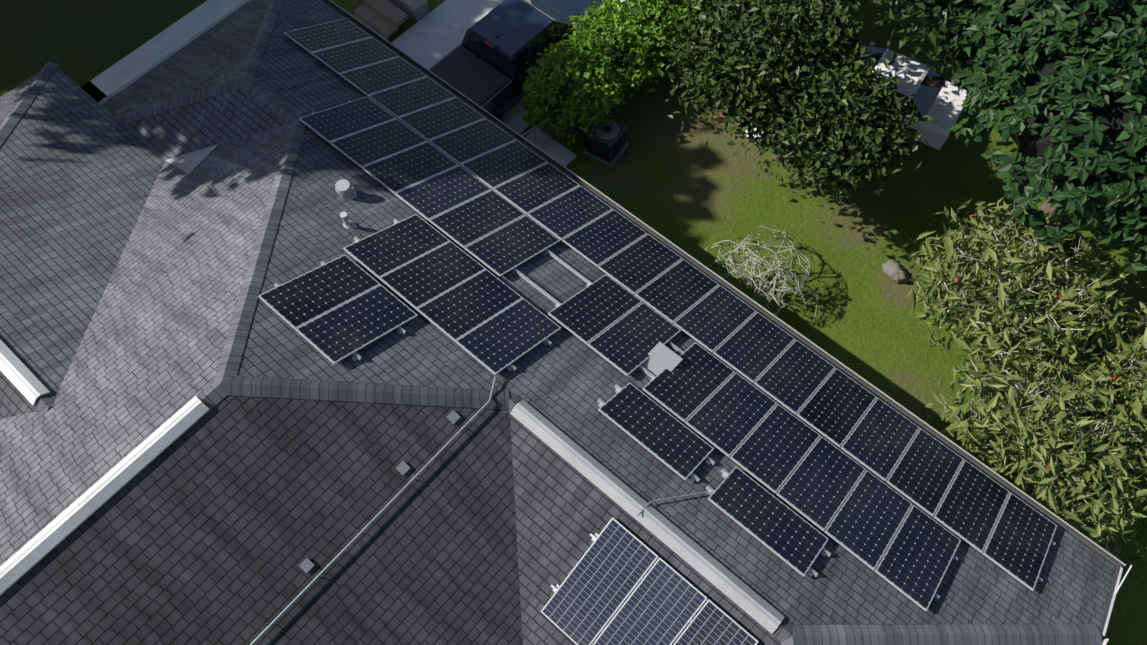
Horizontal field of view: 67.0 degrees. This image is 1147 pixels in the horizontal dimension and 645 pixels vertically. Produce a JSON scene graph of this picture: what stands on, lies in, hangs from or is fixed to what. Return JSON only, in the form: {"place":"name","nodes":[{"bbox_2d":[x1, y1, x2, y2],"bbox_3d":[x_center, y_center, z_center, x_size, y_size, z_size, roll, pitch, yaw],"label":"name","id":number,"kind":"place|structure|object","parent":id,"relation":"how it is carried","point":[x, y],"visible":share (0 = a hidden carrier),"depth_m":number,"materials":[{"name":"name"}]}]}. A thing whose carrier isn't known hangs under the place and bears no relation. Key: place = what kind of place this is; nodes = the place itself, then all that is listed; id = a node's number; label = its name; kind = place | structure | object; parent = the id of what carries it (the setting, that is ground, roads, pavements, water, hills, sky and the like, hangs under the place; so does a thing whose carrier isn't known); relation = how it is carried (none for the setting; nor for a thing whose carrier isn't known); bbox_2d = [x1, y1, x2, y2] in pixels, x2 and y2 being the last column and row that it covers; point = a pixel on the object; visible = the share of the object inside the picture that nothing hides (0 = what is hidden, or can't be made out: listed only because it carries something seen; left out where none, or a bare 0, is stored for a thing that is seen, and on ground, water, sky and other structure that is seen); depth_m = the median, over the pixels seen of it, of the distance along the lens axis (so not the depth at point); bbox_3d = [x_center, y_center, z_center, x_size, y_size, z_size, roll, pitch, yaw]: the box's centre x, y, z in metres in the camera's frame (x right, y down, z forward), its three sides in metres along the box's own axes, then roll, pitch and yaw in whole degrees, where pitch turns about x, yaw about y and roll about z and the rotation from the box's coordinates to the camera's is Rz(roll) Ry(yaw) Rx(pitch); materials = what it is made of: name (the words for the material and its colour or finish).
{"place":"outdoors","nodes":[
{"label":"outdoors","id":0,"kind":"place"},
{"bbox_2d":[250,179,708,644],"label":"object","id":1,"kind":"object","parent":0,"point":[662,357],"visible":0.92,"depth_m":16.75,"materials":[{"name":"grey metal"}]},
{"bbox_2d":[0,0,1115,644],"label":"roof","id":2,"kind":"structure","parent":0,"point":[126,250],"depth_m":14.84,"materials":[{"name":"grey tile"}]},
{"bbox_2d":[0,0,1146,644],"bbox_3d":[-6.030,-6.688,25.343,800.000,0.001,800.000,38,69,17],"label":"ground","id":3,"kind":"structure","parent":0,"point":[688,190],"depth_m":23.62,"materials":[{"name":"green plant"}]},
{"bbox_2d":[81,0,624,166],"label":"slabs","id":4,"kind":"structure","parent":3,"relation":"on","point":[428,40],"depth_m":26.24,"materials":[{"name":"concrete"}]},
{"bbox_2d":[429,0,604,121],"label":"pickup truck","id":5,"kind":"object","parent":4,"relation":"on","point":[483,65],"visible":0.52,"depth_m":23.88,"materials":[{"name":"blue paint"}]},
{"bbox_2d":[515,39,624,148],"bbox_3d":[-0.067,-6.265,23.732,2.965,2.513,3.379,8,64,4],"label":"hedge","id":6,"kind":"object","parent":3,"relation":"on","point":[575,95],"visible":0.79,"depth_m":23.15,"materials":[{"name":"green plant"}]},
{"bbox_2d":[521,45,663,150],"bbox_3d":[2.238,-8.062,25.273,0.326,1.360,11.653,41,70,18],"label":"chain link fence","id":7,"kind":"object","parent":3,"relation":"on","point":[534,131],"visible":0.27,"depth_m":23.71,"materials":[{"name":"grey"}]},
{"bbox_2d":[583,117,628,167],"bbox_3d":[0.914,-5.098,24.059,0.950,0.870,0.950,30,67,14],"label":"ac unit","id":8,"kind":"object","parent":3,"relation":"on","point":[608,145],"visible":0.85,"depth_m":23.79,"materials":[{"name":"grey metal"}]},
{"bbox_2d":[544,4,671,104],"bbox_3d":[0.818,-7.453,24.354,3.761,2.487,3.368,-18,65,-9],"label":"hedge","id":9,"kind":"object","parent":3,"relation":"on","point":[604,41],"visible":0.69,"depth_m":23.77,"materials":[{"name":"green plant"}]},
{"bbox_2d":[583,0,697,78],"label":"hedge","id":10,"kind":"object","parent":3,"relation":"on","point":[641,11],"visible":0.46,"depth_m":24.09,"materials":[{"name":"green plant"}]},
{"bbox_2d":[623,0,726,39],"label":"hedge","id":11,"kind":"object","parent":3,"relation":"on","point":[664,6],"visible":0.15,"depth_m":24.43,"materials":[{"name":"green plant"}]},
{"bbox_2d":[676,73,708,103],"bbox_3d":[3.531,-6.793,25.128,1.182,0.567,0.896,12,64,6],"label":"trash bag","id":12,"kind":"object","parent":3,"relation":"on","point":[679,83],"visible":0.08,"depth_m":25.05,"materials":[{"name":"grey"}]},
{"bbox_2d":[701,226,823,325],"bbox_3d":[4.819,-1.143,21.782,3.159,1.463,3.063,-21,65,-10],"label":"twig shrub","id":13,"kind":"object","parent":3,"relation":"on","point":[756,282],"visible":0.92,"depth_m":21.40,"materials":[{"name":"white plant"}]},
{"bbox_2d":[657,0,932,208],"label":"tree","id":14,"kind":"object","parent":3,"relation":"on","point":[796,68],"visible":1,"depth_m":20.23,"materials":[{"name":"green plant"}]},
{"bbox_2d":[882,259,908,283],"bbox_3d":[8.377,-1.307,22.551,0.500,0.462,0.794,-24,66,-11],"label":"rock","id":15,"kind":"object","parent":3,"relation":"on","point":[890,268],"visible":0.92,"depth_m":22.43,"materials":[{"name":"beige stone"}]},
{"bbox_2d":[859,41,966,149],"bbox_3d":[8.715,-6.745,24.570,4.640,1.435,2.100,29,67,14],"label":"white sedan","id":16,"kind":"object","parent":3,"relation":"on","point":[938,103],"visible":0.42,"depth_m":23.85,"materials":[{"name":"white metal"}]},
{"bbox_2d":[870,0,1066,94],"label":"tree","id":17,"kind":"object","parent":3,"relation":"on","point":[940,22],"visible":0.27,"depth_m":20.27,"materials":[{"name":"green plant"}]},
{"bbox_2d":[897,198,1146,385],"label":"bottlebrush","id":18,"kind":"object","parent":3,"relation":"on","point":[1012,295],"visible":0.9,"depth_m":19.53,"materials":[{"name":"green plant"}]},
{"bbox_2d":[955,214,1116,468],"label":"flowers","id":19,"kind":"object","parent":18,"relation":"on","point":[1057,297],"visible":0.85,"depth_m":18.87,"materials":[{"name":"red plant"}]},
{"bbox_2d":[925,313,1146,545],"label":"bottlebrush","id":20,"kind":"object","parent":3,"relation":"on","point":[1060,442],"visible":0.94,"depth_m":18.05,"materials":[{"name":"green plant"}]},
{"bbox_2d":[949,0,1146,275],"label":"tree","id":21,"kind":"object","parent":3,"relation":"on","point":[1063,92],"visible":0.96,"depth_m":17.95,"materials":[{"name":"green plant"}]},
{"bbox_2d":[1047,496,1125,559],"bbox_3d":[11.012,4.504,19.016,1.837,1.343,2.459,0,63,0],"label":"twig shrub","id":22,"kind":"object","parent":3,"relation":"on","point":[1119,550],"visible":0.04,"depth_m":18.57,"materials":[{"name":"green plant"}]},
{"bbox_2d":[1069,314,1146,511],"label":"bottlebrush","id":23,"kind":"object","parent":3,"relation":"on","point":[1134,368],"visible":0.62,"depth_m":18.86,"materials":[{"name":"green plant"}]},
{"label":"walls","id":24,"kind":"object","parent":3,"relation":"on","visible":0},
{"bbox_2d":[0,0,1101,644],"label":"roof caps","id":25,"kind":"object","parent":24,"relation":"on","point":[228,380],"visible":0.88,"depth_m":14.90,"materials":[{"name":"grey tile"}]},
{"bbox_2d":[0,339,783,633],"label":"ridge vents","id":26,"kind":"object","parent":25,"relation":"on","point":[72,517],"visible":0.96,"depth_m":13.82,"materials":[{"name":"metal"}]},
{"bbox_2d":[98,0,1131,644],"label":"gutters","id":27,"kind":"object","parent":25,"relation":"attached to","point":[984,468],"visible":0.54,"depth_m":19.29,"materials":[{"name":"white metal"}]},
{"bbox_2d":[258,18,1056,644],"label":"solar panels","id":28,"kind":"object","parent":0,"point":[340,308],"visible":1,"depth_m":16.75,"materials":[{"name":"grey"}]},
{"bbox_2d":[698,93,724,122],"bbox_3d":[4.341,-6.306,25.038,1.400,0.206,0.966,-31,67,-15],"label":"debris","id":29,"kind":"object","parent":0,"point":[716,119],"visible":0.12,"depth_m":24.86,"materials":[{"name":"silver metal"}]},
{"bbox_2d":[745,128,764,145],"bbox_3d":[5.245,-5.298,24.570,0.777,0.203,0.519,38,69,17],"label":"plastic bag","id":30,"kind":"object","parent":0,"point":[755,129],"visible":0.15,"depth_m":24.54,"materials":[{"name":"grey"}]}
]}

